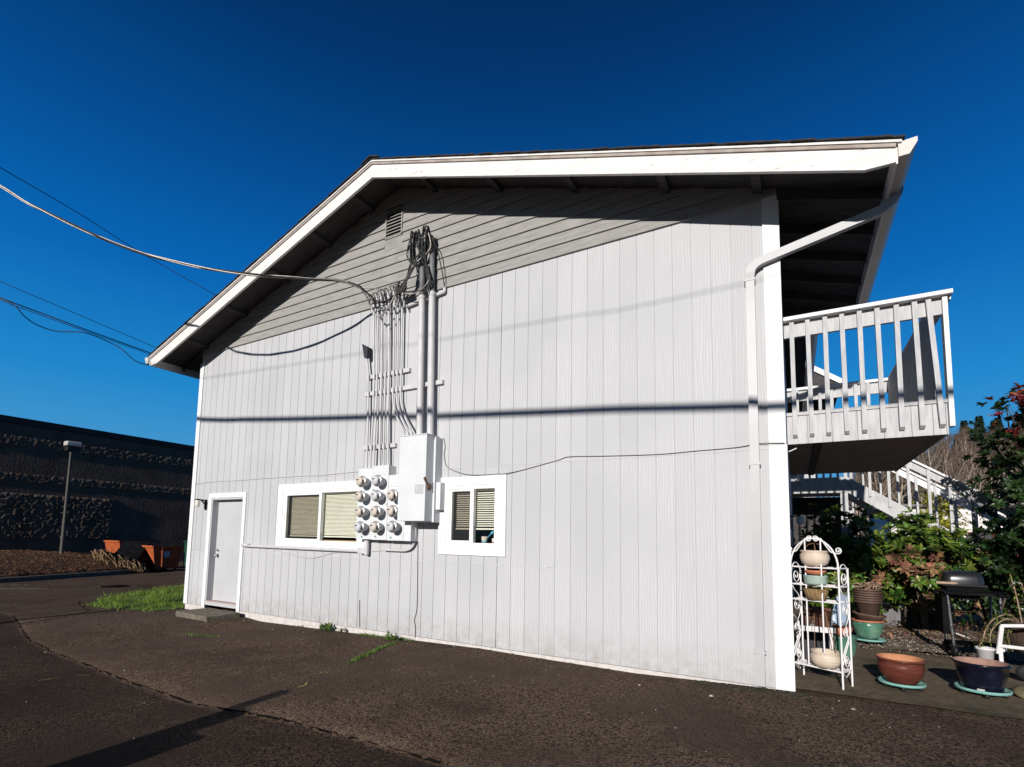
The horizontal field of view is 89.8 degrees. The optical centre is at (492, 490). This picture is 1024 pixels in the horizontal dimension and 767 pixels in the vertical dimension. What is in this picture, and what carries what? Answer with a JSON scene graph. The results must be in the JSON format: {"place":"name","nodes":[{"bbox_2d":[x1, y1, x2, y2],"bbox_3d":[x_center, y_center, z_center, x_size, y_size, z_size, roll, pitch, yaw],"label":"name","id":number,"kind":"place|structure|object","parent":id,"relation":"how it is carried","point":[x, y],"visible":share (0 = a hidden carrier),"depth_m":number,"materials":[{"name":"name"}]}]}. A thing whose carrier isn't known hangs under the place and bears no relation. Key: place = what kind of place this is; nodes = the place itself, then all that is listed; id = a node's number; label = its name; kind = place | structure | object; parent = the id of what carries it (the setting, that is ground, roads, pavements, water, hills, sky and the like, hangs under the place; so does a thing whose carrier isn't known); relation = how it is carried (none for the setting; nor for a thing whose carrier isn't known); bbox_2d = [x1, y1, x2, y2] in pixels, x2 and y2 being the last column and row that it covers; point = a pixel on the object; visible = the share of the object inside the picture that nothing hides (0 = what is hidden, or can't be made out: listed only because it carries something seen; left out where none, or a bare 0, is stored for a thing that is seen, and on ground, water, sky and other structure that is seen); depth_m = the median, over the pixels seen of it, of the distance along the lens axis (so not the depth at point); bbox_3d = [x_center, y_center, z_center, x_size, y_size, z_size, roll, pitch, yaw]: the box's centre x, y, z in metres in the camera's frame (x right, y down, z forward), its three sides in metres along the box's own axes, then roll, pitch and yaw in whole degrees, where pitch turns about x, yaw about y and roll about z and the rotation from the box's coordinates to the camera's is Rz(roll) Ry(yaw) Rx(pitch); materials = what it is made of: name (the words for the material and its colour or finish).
{"place":"outdoors","nodes":[
{"label":"outdoors","id":0,"kind":"place"},
{"bbox_2d":[0,167,214,294],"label":"overhead line","id":1,"kind":"object","parent":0,"point":[99,226],"visible":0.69,"depth_m":15.16,"materials":[{"name":"black rubber"}]},
{"bbox_2d":[81,584,184,612],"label":"grass","id":2,"kind":"structure","parent":0,"point":[163,598],"depth_m":11.09,"materials":[{"name":"green plant"}]},
{"bbox_2d":[0,561,1023,766],"bbox_3d":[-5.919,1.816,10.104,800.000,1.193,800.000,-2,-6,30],"label":"ground","id":3,"kind":"structure","parent":0,"point":[73,713],"depth_m":4.38,"materials":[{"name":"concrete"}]},
{"bbox_2d":[0,549,126,577],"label":"mulch bed","id":4,"kind":"object","parent":3,"relation":"on","point":[22,562],"visible":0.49,"depth_m":17.51,"materials":[{"name":"brown wood"}]},
{"bbox_2d":[59,441,81,552],"bbox_3d":[-17.148,0.349,20.717,0.360,4.660,0.500,-2,-6,30],"label":"street lamp","id":5,"kind":"object","parent":4,"relation":"on","point":[72,446],"visible":0.93,"depth_m":20.68,"materials":[{"name":"black metal"}]},
{"bbox_2d":[104,540,150,552],"bbox_3d":[-14.962,2.557,21.022,1.235,1.002,1.217,-2,-6,30],"label":"dumpster","id":6,"kind":"object","parent":4,"relation":"on","point":[113,546],"visible":0.07,"depth_m":20.57,"materials":[{"name":"orange paint"}]},
{"bbox_2d":[114,541,149,570],"bbox_3d":[-13.819,2.526,19.890,1.016,1.105,1.430,3,-6,-18],"label":"ribbed panel","id":7,"kind":"object","parent":4,"relation":"on","point":[132,550],"visible":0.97,"depth_m":19.82,"materials":[{"name":"black plastic"}]},
{"bbox_2d":[0,568,153,582],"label":"kerb","id":8,"kind":"structure","parent":3,"relation":"on","point":[52,576],"depth_m":16.55,"materials":[{"name":"concrete"}]},
{"bbox_2d":[0,414,194,561],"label":"store building","id":9,"kind":"structure","parent":3,"relation":"on","point":[122,487],"depth_m":23.87,"materials":[{"name":"black brick"}]},
{"bbox_2d":[91,549,146,572],"bbox_3d":[-13.837,2.613,19.000,1.871,0.891,0.782,3,-6,-20],"label":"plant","id":10,"kind":"object","parent":3,"relation":"on","point":[107,556],"visible":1,"depth_m":18.89,"materials":[{"name":"beige plant"}]},
{"bbox_2d":[142,545,183,570],"bbox_3d":[-13.368,2.712,20.627,1.235,1.002,1.217,-2,-6,30],"label":"dumpster","id":11,"kind":"object","parent":3,"relation":"on","point":[163,557],"visible":0.81,"depth_m":20.23,"materials":[{"name":"orange paint"}]},
{"bbox_2d":[176,608,239,621],"bbox_3d":[-5.062,2.219,9.127,1.040,0.120,0.600,-2,-6,33],"label":"doorstep","id":12,"kind":"object","parent":3,"relation":"on","point":[206,614],"visible":0.76,"depth_m":8.96,"materials":[{"name":"concrete"}]},
{"bbox_2d":[13,616,439,763],"bbox_3d":[-4.473,1.968,5.966,9.718,0.058,0.485,-3,-6,35],"label":"road crack","id":13,"kind":"object","parent":3,"relation":"on","point":[319,729],"visible":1,"depth_m":4.24,"materials":[{"name":"black asphalt"}]},
{"bbox_2d":[183,632,412,662],"bbox_3d":[-2.802,2.105,7.380,3.650,0.122,1.494,-2,-6,30],"label":"moss and grass in seam","id":14,"kind":"object","parent":3,"relation":"on","point":[358,657],"visible":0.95,"depth_m":6.92,"materials":[{"name":"green plant"}]},
{"bbox_2d":[239,616,814,701],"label":"dirt crumbs","id":15,"kind":"object","parent":3,"relation":"on","point":[723,686],"visible":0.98,"depth_m":5.06,"materials":[{"name":"brown soil"}]},
{"bbox_2d":[145,134,955,691],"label":"apartment building","id":16,"kind":"structure","parent":3,"relation":"on","point":[625,310],"depth_m":6.40,"materials":[{"name":"paint"}]},
{"bbox_2d":[0,298,147,364],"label":"overhead line","id":17,"kind":"object","parent":16,"relation":"attached to","point":[71,331],"visible":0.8,"depth_m":24.18,"materials":[{"name":"black rubber"}]},
{"bbox_2d":[0,297,149,352],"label":"overhead line","id":18,"kind":"object","parent":16,"relation":"attached to","point":[73,324],"visible":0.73,"depth_m":24.36,"materials":[{"name":"black rubber"}]},
{"bbox_2d":[201,492,246,611],"bbox_3d":[-5.007,1.140,9.738,1.173,2.175,0.230,-2,-6,30],"label":"door","id":19,"kind":"structure","parent":16,"relation":"in","point":[226,518],"depth_m":9.82,"materials":[{"name":"white paint"}]},
{"bbox_2d":[241,539,369,554],"bbox_3d":[-3.212,0.906,8.543,3.103,0.230,0.090,-2,-6,30],"label":"conduit","id":20,"kind":"object","parent":16,"relation":"attached to","point":[365,550],"visible":1,"depth_m":8.30,"materials":[{"name":"white metal"}]},
{"bbox_2d":[275,481,365,548],"bbox_3d":[-2.777,0.437,8.562,2.100,1.105,0.323,-2,-6,30],"label":"window","id":21,"kind":"structure","parent":16,"relation":"in","point":[324,489],"depth_m":8.50,"materials":[{"name":"white paint"}]},
{"bbox_2d":[362,344,371,467],"bbox_3d":[-1.983,-1.315,7.995,0.146,1.980,0.110,-2,-6,30],"label":"conduit","id":22,"kind":"object","parent":16,"relation":"attached to","point":[367,351],"visible":0.83,"depth_m":8.02,"materials":[{"name":"white metal"}]},
{"bbox_2d":[368,294,374,467],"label":"conduit","id":23,"kind":"object","parent":16,"relation":"attached to","point":[372,425],"visible":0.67,"depth_m":7.97,"materials":[{"name":"grey metal"}]},
{"bbox_2d":[372,292,379,467],"bbox_3d":[-1.846,-1.725,7.923,0.116,2.787,0.184,-2,-6,30],"label":"conduit","id":24,"kind":"object","parent":16,"relation":"attached to","point":[376,392],"visible":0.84,"depth_m":7.95,"materials":[{"name":"grey metal"}]},
{"bbox_2d":[377,290,382,465],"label":"conduit","id":25,"kind":"object","parent":16,"relation":"attached to","point":[381,386],"visible":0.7,"depth_m":7.90,"materials":[{"name":"grey metal"}]},
{"bbox_2d":[380,290,386,465],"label":"conduit","id":26,"kind":"object","parent":16,"relation":"attached to","point":[384,409],"visible":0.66,"depth_m":7.86,"materials":[{"name":"grey metal"}]},
{"bbox_2d":[356,465,417,540],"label":"meter bank","id":27,"kind":"structure","parent":16,"relation":"attached to","point":[406,532],"depth_m":7.56,"materials":[{"name":"grey paint"}]},
{"bbox_2d":[354,521,368,532],"bbox_3d":[-1.948,0.545,7.600,0.174,0.174,0.196,-2,-6,30],"label":"electric meter","id":28,"kind":"object","parent":27,"relation":"attached to","point":[360,526],"visible":1,"depth_m":7.54,"materials":[{"name":"grey paint"}]},
{"bbox_2d":[354,506,368,517],"bbox_3d":[-1.946,0.318,7.622,0.174,0.174,0.196,-2,-6,30],"label":"electric meter","id":29,"kind":"object","parent":27,"relation":"attached to","point":[360,511],"visible":1,"depth_m":7.56,"materials":[{"name":"grey paint"}]},
{"bbox_2d":[355,491,368,501],"bbox_3d":[-1.947,0.092,7.647,0.174,0.174,0.196,-2,-6,30],"label":"electric meter","id":30,"kind":"object","parent":27,"relation":"attached to","point":[361,496],"visible":1,"depth_m":7.58,"materials":[{"name":"grey paint"}]},
{"bbox_2d":[356,476,369,486],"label":"electric meter","id":31,"kind":"object","parent":27,"relation":"attached to","point":[362,481],"visible":1,"depth_m":7.60,"materials":[{"name":"beige glass"}]},
{"bbox_2d":[369,521,383,532],"bbox_3d":[-1.688,0.532,7.448,0.174,0.174,0.196,-2,-6,30],"label":"electric meter","id":32,"kind":"object","parent":27,"relation":"attached to","point":[375,526],"visible":1,"depth_m":7.38,"materials":[{"name":"grey paint"}]},
{"bbox_2d":[370,506,384,517],"bbox_3d":[-1.680,0.310,7.467,0.174,0.174,0.196,-2,-6,30],"label":"electric meter","id":33,"kind":"object","parent":27,"relation":"attached to","point":[376,511],"visible":1,"depth_m":7.40,"materials":[{"name":"grey paint"}]},
{"bbox_2d":[370,490,384,501],"bbox_3d":[-1.680,0.083,7.491,0.174,0.174,0.196,-2,-6,30],"label":"electric meter","id":34,"kind":"object","parent":27,"relation":"attached to","point":[376,495],"visible":1,"depth_m":7.42,"materials":[{"name":"grey paint"}]},
{"bbox_2d":[371,475,385,486],"bbox_3d":[-1.672,-0.139,7.509,0.174,0.174,0.196,-2,-6,30],"label":"electric meter","id":35,"kind":"object","parent":27,"relation":"attached to","point":[377,480],"visible":1,"depth_m":7.44,"materials":[{"name":"grey paint"}]},
{"bbox_2d":[386,521,400,532],"bbox_3d":[-1.411,0.517,7.287,0.174,0.174,0.196,-2,-6,30],"label":"electric meter","id":36,"kind":"object","parent":27,"relation":"attached to","point":[392,526],"visible":1,"depth_m":7.22,"materials":[{"name":"grey paint"}]},
{"bbox_2d":[384,288,390,464],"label":"conduit","id":37,"kind":"object","parent":16,"relation":"attached to","point":[389,372],"visible":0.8,"depth_m":7.82,"materials":[{"name":"grey metal"}]},
{"bbox_2d":[390,285,404,435],"bbox_3d":[-1.409,-1.937,7.688,0.439,2.452,0.184,-2,-6,30],"label":"conduit","id":38,"kind":"object","parent":16,"relation":"attached to","point":[393,403],"visible":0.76,"depth_m":7.80,"materials":[{"name":"grey metal"}]},
{"bbox_2d":[393,284,408,434],"bbox_3d":[-1.347,-1.941,7.652,0.434,2.456,0.184,-2,-6,30],"label":"conduit","id":39,"kind":"object","parent":16,"relation":"attached to","point":[397,404],"visible":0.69,"depth_m":7.76,"materials":[{"name":"grey metal"}]},
{"bbox_2d":[365,379,443,396],"bbox_3d":[-1.360,-1.532,7.743,1.510,0.062,0.044,-2,-6,30],"label":"strut rail","id":40,"kind":"object","parent":16,"relation":"attached to","point":[414,386],"visible":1,"depth_m":7.67,"materials":[{"name":"white metal"}]},
{"bbox_2d":[399,282,412,434],"bbox_3d":[-1.280,-1.948,7.614,0.418,2.466,0.184,-2,-6,30],"label":"conduit","id":41,"kind":"object","parent":16,"relation":"attached to","point":[400,393],"visible":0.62,"depth_m":7.72,"materials":[{"name":"grey metal"}]},
{"bbox_2d":[397,433,442,522],"bbox_3d":[-1.034,-0.159,7.219,0.510,1.212,0.368,-2,-6,30],"label":"electrical cabinet","id":42,"kind":"object","parent":16,"relation":"attached to","point":[420,467],"visible":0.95,"depth_m":7.10,"materials":[{"name":"grey metal"}]},
{"bbox_2d":[436,482,444,509],"bbox_3d":[-0.727,0.082,7.148,0.074,0.380,0.115,-2,-6,30],"label":"junction box","id":43,"kind":"object","parent":42,"relation":"attached to","point":[440,495],"visible":1,"depth_m":7.11,"materials":[{"name":"grey paint"}]},
{"bbox_2d":[416,239,425,433],"bbox_3d":[-1.073,-2.239,7.547,0.196,3.053,0.139,1,-5,-2],"label":"conduit","id":44,"kind":"object","parent":16,"relation":"attached to","point":[420,368],"visible":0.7,"depth_m":7.49,"materials":[{"name":"white metal"}]},
{"bbox_2d":[369,225,444,304],"bbox_3d":[-1.333,-3.332,7.676,1.326,1.060,0.208,-1,-6,23],"label":"cable bundle","id":45,"kind":"object","parent":44,"relation":"attached to","point":[402,287],"visible":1,"depth_m":7.58,"materials":[{"name":"black rubber"}]},
{"bbox_2d":[0,185,396,316],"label":"service cable","id":46,"kind":"object","parent":45,"relation":"attached to","point":[362,289],"visible":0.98,"depth_m":7.49,"materials":[{"name":"black rubber"}]},
{"bbox_2d":[405,284,445,307],"bbox_3d":[-1.002,-2.892,7.658,0.739,0.206,0.051,-2,-6,30],"label":"strut rail","id":47,"kind":"object","parent":16,"relation":"attached to","point":[426,299],"visible":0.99,"depth_m":7.62,"materials":[{"name":"white metal"}]},
{"bbox_2d":[427,235,435,434],"bbox_3d":[-0.911,-2.244,7.452,0.202,3.053,0.140,1,-5,0],"label":"conduit","id":48,"kind":"object","parent":16,"relation":"attached to","point":[431,361],"visible":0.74,"depth_m":7.41,"materials":[{"name":"white metal"}]},
{"bbox_2d":[438,475,506,556],"bbox_3d":[-0.261,0.346,6.984,1.070,1.067,0.138,-2,-6,30],"label":"window","id":49,"kind":"structure","parent":16,"relation":"in","point":[497,483],"depth_m":6.95,"materials":[{"name":"white paint"}]},
{"bbox_2d":[443,438,777,474],"bbox_3d":[1.101,-0.525,6.198,4.204,0.566,0.032,-2,-6,30],"label":"wall wire","id":50,"kind":"object","parent":16,"relation":"attached to","point":[613,455],"depth_m":5.99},
{"bbox_2d":[790,366,853,591],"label":"house","id":51,"kind":"structure","parent":3,"relation":"on","point":[818,377],"depth_m":14.98,"materials":[{"name":"paint"}]},
{"bbox_2d":[791,460,1021,608],"bbox_3d":[8.311,0.704,9.505,4.770,3.907,1.260,-2,-6,30],"label":"stair","id":52,"kind":"object","parent":3,"relation":"on","point":[823,493],"visible":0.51,"depth_m":9.90,"materials":[{"name":"grey paint"}]},
{"bbox_2d":[794,600,1023,661],"bbox_3d":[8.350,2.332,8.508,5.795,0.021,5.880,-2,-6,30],"label":"gravel bed","id":53,"kind":"object","parent":3,"relation":"on","point":[1012,654],"visible":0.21,"depth_m":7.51,"materials":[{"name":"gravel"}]},
{"bbox_2d":[791,502,910,626],"bbox_3d":[6.123,1.280,8.967,1.992,2.152,1.719,2,-5,-12],"label":"rhododendron","id":54,"kind":"object","parent":53,"relation":"on","point":[857,556],"visible":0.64,"depth_m":8.61,"materials":[{"name":"green plant"}]},
{"bbox_2d":[856,635,886,644],"bbox_3d":[5.278,2.106,7.217,0.408,0.070,0.408,-2,-6,30],"label":"plant dolly","id":55,"kind":"object","parent":53,"relation":"on","point":[881,640],"visible":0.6,"depth_m":7.08,"materials":[{"name":"teal plastic"}]},
{"bbox_2d":[851,617,884,639],"bbox_3d":[5.281,1.951,7.231,0.384,0.262,0.382,-2,-6,30],"label":"flower pot","id":56,"kind":"object","parent":55,"relation":"on","point":[870,630],"visible":0.83,"depth_m":7.11,"materials":[{"name":"green ceramic"}]},
{"bbox_2d":[852,610,886,621],"bbox_3d":[5.293,1.784,7.230,0.400,0.105,0.398,5,-3,31],"label":"pot","id":57,"kind":"object","parent":56,"relation":"on","point":[867,617],"visible":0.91,"depth_m":7.11,"materials":[{"name":"brown ceramic"}]},
{"bbox_2d":[853,599,882,615],"bbox_3d":[5.300,1.654,7.251,0.340,0.197,0.338,-2,-6,30],"label":"nursery pot","id":58,"kind":"object","parent":57,"relation":"in","point":[868,608],"visible":0.84,"depth_m":7.14,"materials":[{"name":"brown plastic"}]},
{"bbox_2d":[853,597,882,601],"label":"nursery pot","id":59,"kind":"object","parent":58,"relation":"in","point":[872,600],"visible":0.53,"depth_m":7.12,"materials":[{"name":"brown plastic"}]},
{"bbox_2d":[853,595,881,598],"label":"nursery pot","id":60,"kind":"object","parent":59,"relation":"in","point":[862,597],"visible":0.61,"depth_m":7.15,"materials":[{"name":"brown plastic"}]},
{"bbox_2d":[853,592,881,596],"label":"nursery pot","id":61,"kind":"object","parent":60,"relation":"in","point":[866,595],"visible":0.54,"depth_m":7.14,"materials":[{"name":"brown plastic"}]},
{"bbox_2d":[853,590,882,594],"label":"nursery pot","id":62,"kind":"object","parent":61,"relation":"in","point":[874,593],"visible":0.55,"depth_m":7.14,"materials":[{"name":"brown plastic"}]},
{"bbox_2d":[853,588,881,591],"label":"nursery pot","id":63,"kind":"object","parent":62,"relation":"in","point":[868,590],"visible":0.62,"depth_m":7.16,"materials":[{"name":"brown plastic"}]},
{"bbox_2d":[851,581,884,589],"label":"dry roots","id":64,"kind":"object","parent":63,"relation":"in","point":[866,585],"visible":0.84,"depth_m":7.25,"materials":[{"name":"beige plant"}]},
{"bbox_2d":[882,602,903,625],"bbox_3d":[7.114,2.187,9.075,0.570,0.345,0.600,-2,-6,30],"label":"storage bin","id":65,"kind":"object","parent":53,"relation":"on","point":[893,613],"visible":0.29,"depth_m":8.89,"materials":[{"name":"grey plastic"}]},
{"bbox_2d":[901,607,940,631],"bbox_3d":[7.143,2.150,8.591,0.450,0.330,0.350,-2,-6,30],"label":"plant box","id":66,"kind":"object","parent":53,"relation":"on","point":[907,617],"visible":0.36,"depth_m":8.50,"materials":[{"name":"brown wood"}]},
{"bbox_2d":[863,506,993,630],"bbox_3d":[6.950,1.289,8.431,1.697,2.050,2.051,-2,-6,30],"label":"rhododendron","id":67,"kind":"object","parent":53,"relation":"on","point":[918,559],"visible":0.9,"depth_m":8.11,"materials":[{"name":"green plant"}]},
{"bbox_2d":[932,520,1023,634],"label":"hedge","id":68,"kind":"object","parent":53,"relation":"on","point":[995,571],"visible":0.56,"depth_m":8.00,"materials":[{"name":"green plant"}]},
{"bbox_2d":[960,383,1023,599],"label":"photinia","id":69,"kind":"object","parent":53,"relation":"on","point":[1011,490],"visible":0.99,"depth_m":7.63,"materials":[{"name":"green plant"}]},
{"bbox_2d":[913,489,969,561],"bbox_3d":[13.223,1.334,15.216,1.570,2.903,1.495,0,-5,8],"label":"golden conifer","id":70,"kind":"object","parent":3,"relation":"on","point":[944,513],"visible":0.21,"depth_m":15.10,"materials":[{"name":"yellow plant"}]},
{"bbox_2d":[861,503,1022,545],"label":"garage","id":71,"kind":"structure","parent":3,"relation":"on","point":[881,523],"depth_m":19.61,"materials":[{"name":"white paint"}]},
{"bbox_2d":[0,0,1023,496],"label":"sky","id":72,"kind":"structure","parent":0,"point":[196,132],"materials":[{"name":"blue"}]},
{"bbox_2d":[794,640,1023,719],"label":"paving","id":73,"kind":"structure","parent":0,"point":[939,679],"depth_m":5.07,"materials":[{"name":"grey concrete"}]},
{"bbox_2d":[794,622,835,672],"bbox_3d":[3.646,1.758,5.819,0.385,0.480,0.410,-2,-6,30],"label":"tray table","id":74,"kind":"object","parent":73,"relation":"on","point":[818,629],"visible":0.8,"depth_m":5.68,"materials":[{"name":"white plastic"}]},
{"bbox_2d":[812,607,831,627],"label":"pot","id":75,"kind":"object","parent":74,"relation":"on","point":[817,611],"visible":0.76,"depth_m":5.73,"materials":[{"name":"brown ceramic"}]},
{"bbox_2d":[800,631,834,659],"bbox_3d":[3.945,1.867,6.278,0.380,0.340,0.401,-2,-6,30],"label":"crate","id":76,"kind":"object","parent":73,"relation":"on","point":[818,639],"visible":0.26,"depth_m":6.13,"materials":[{"name":"plastic"}]},
{"bbox_2d":[791,536,853,689],"bbox_3d":[3.353,1.202,5.245,0.235,1.471,0.543,4,-6,-29],"label":"plant rack","id":77,"kind":"object","parent":73,"relation":"on","point":[800,598],"visible":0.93,"depth_m":5.14,"materials":[{"name":"white metal"}]},
{"bbox_2d":[800,543,829,566],"bbox_3d":[3.312,0.661,5.286,0.264,0.246,0.263,-2,-6,30],"label":"flower pot","id":78,"kind":"object","parent":77,"relation":"on","point":[813,558],"visible":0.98,"depth_m":5.19,"materials":[{"name":"beige ceramic"}]},
{"bbox_2d":[803,574,827,584],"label":"pot","id":79,"kind":"object","parent":77,"relation":"on","point":[815,579],"visible":0.97,"depth_m":5.17,"materials":[{"name":"green ceramic"}]},
{"bbox_2d":[803,587,828,600],"bbox_3d":[3.299,1.057,5.240,0.224,0.115,0.223,-2,-6,30],"label":"planter","id":80,"kind":"object","parent":77,"relation":"on","point":[812,593],"visible":0.97,"depth_m":5.16,"materials":[{"name":"beige wicker"}]},
{"bbox_2d":[810,613,840,669],"bbox_3d":[3.321,1.495,5.135,0.264,0.538,0.263,-2,-6,30],"label":"hanging pot","id":81,"kind":"object","parent":77,"relation":"on","point":[828,658],"visible":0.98,"depth_m":5.05,"materials":[{"name":"beige ceramic"}]},
{"bbox_2d":[835,634,857,659],"bbox_3d":[4.266,1.905,6.271,0.320,0.275,0.318,-2,-6,30],"label":"pot","id":82,"kind":"object","parent":73,"relation":"on","point":[844,642],"visible":0.38,"depth_m":6.15,"materials":[{"name":"green ceramic"}]},
{"bbox_2d":[832,625,852,635],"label":"pot","id":83,"kind":"object","parent":82,"relation":"on","point":[837,628],"visible":0.49,"depth_m":6.21,"materials":[{"name":"ceramic"}]},
{"bbox_2d":[831,594,847,625],"bbox_3d":[4.235,1.445,6.208,0.371,0.375,0.096,3,-6,-23],"label":"plastic sheet","id":84,"kind":"object","parent":83,"relation":"on","point":[835,616],"visible":0.62,"depth_m":6.17,"materials":[{"name":"plastic"}]},
{"bbox_2d":[878,676,926,691],"bbox_3d":[4.004,1.899,5.029,0.378,0.070,0.378,-2,-6,30],"label":"plant dolly","id":85,"kind":"object","parent":73,"relation":"on","point":[920,686],"visible":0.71,"depth_m":4.92,"materials":[{"name":"teal plastic"}]},
{"bbox_2d":[875,653,926,684],"bbox_3d":[4.006,1.760,5.042,0.406,0.236,0.404,-2,-6,30],"label":"flower pot","id":86,"kind":"object","parent":85,"relation":"on","point":[901,669],"visible":0.99,"depth_m":4.93,"materials":[{"name":"red ceramic"}]},
{"bbox_2d":[932,570,1010,660],"bbox_3d":[6.081,1.569,6.591,0.730,1.064,0.551,-2,-6,30],"label":"grill","id":87,"kind":"object","parent":73,"relation":"on","point":[962,584],"visible":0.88,"depth_m":6.54,"materials":[{"name":"black metal"}]},
{"bbox_2d":[954,681,1012,698],"bbox_3d":[4.633,1.896,4.857,0.408,0.070,0.408,-2,-6,30],"label":"plant dolly","id":88,"kind":"object","parent":73,"relation":"on","point":[1007,693],"visible":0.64,"depth_m":4.74,"materials":[{"name":"teal plastic"}]},
{"bbox_2d":[951,656,1012,692],"bbox_3d":[4.636,1.750,4.871,0.428,0.250,0.426,-2,-6,30],"label":"flower pot","id":89,"kind":"object","parent":88,"relation":"on","point":[986,675],"visible":0.99,"depth_m":4.77,"materials":[{"name":"blue ceramic"}]},
{"bbox_2d":[974,646,994,659],"bbox_3d":[5.388,1.862,5.616,0.166,0.285,0.165,-2,-6,30],"label":"bucket","id":90,"kind":"object","parent":73,"relation":"on","point":[985,652],"visible":0.56,"depth_m":5.58,"materials":[{"name":"white plastic"}]},
{"bbox_2d":[996,624,1023,661],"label":"white frame","id":91,"kind":"object","parent":73,"relation":"on","point":[1001,648],"visible":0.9,"depth_m":5.54,"materials":[{"name":"plastic"}]},
{"bbox_2d":[998,617,1023,652],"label":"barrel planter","id":92,"kind":"object","parent":91,"relation":"on","point":[1016,636],"visible":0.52,"depth_m":5.75,"materials":[{"name":"brown wood"}]},
{"bbox_2d":[976,573,1023,650],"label":"curly shrub","id":93,"kind":"object","parent":92,"relation":"in","point":[1003,619],"visible":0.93,"depth_m":5.71,"materials":[{"name":"brown plant"}]},
{"bbox_2d":[848,489,979,544],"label":"hill","id":94,"kind":"structure","parent":0,"point":[862,533],"depth_m":102.12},
{"bbox_2d":[882,466,919,503],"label":"bare tree","id":95,"kind":"object","parent":94,"relation":"on","point":[901,483],"visible":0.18,"depth_m":79.53,"materials":[{"name":"brown plant"}]},
{"bbox_2d":[914,439,961,502],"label":"bare tree","id":96,"kind":"object","parent":94,"relation":"on","point":[929,457],"visible":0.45,"depth_m":72.97,"materials":[{"name":"brown plant"}]},
{"bbox_2d":[926,432,970,502],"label":"bare tree","id":97,"kind":"object","parent":94,"relation":"on","point":[947,500],"visible":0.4,"depth_m":74.73,"materials":[{"name":"brown plant"}]},
{"bbox_2d":[924,436,977,492],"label":"bare tree","id":98,"kind":"object","parent":94,"relation":"on","point":[945,459],"visible":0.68,"depth_m":72.50,"materials":[{"name":"brown plant"}]},
{"bbox_2d":[939,421,980,499],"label":"bare tree","id":99,"kind":"object","parent":94,"relation":"on","point":[964,436],"visible":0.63,"depth_m":76.55,"materials":[{"name":"brown plant"}]},
{"bbox_2d":[952,443,985,501],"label":"bare tree","id":100,"kind":"object","parent":94,"relation":"on","point":[970,469],"visible":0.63,"depth_m":73.73,"materials":[{"name":"brown plant"}]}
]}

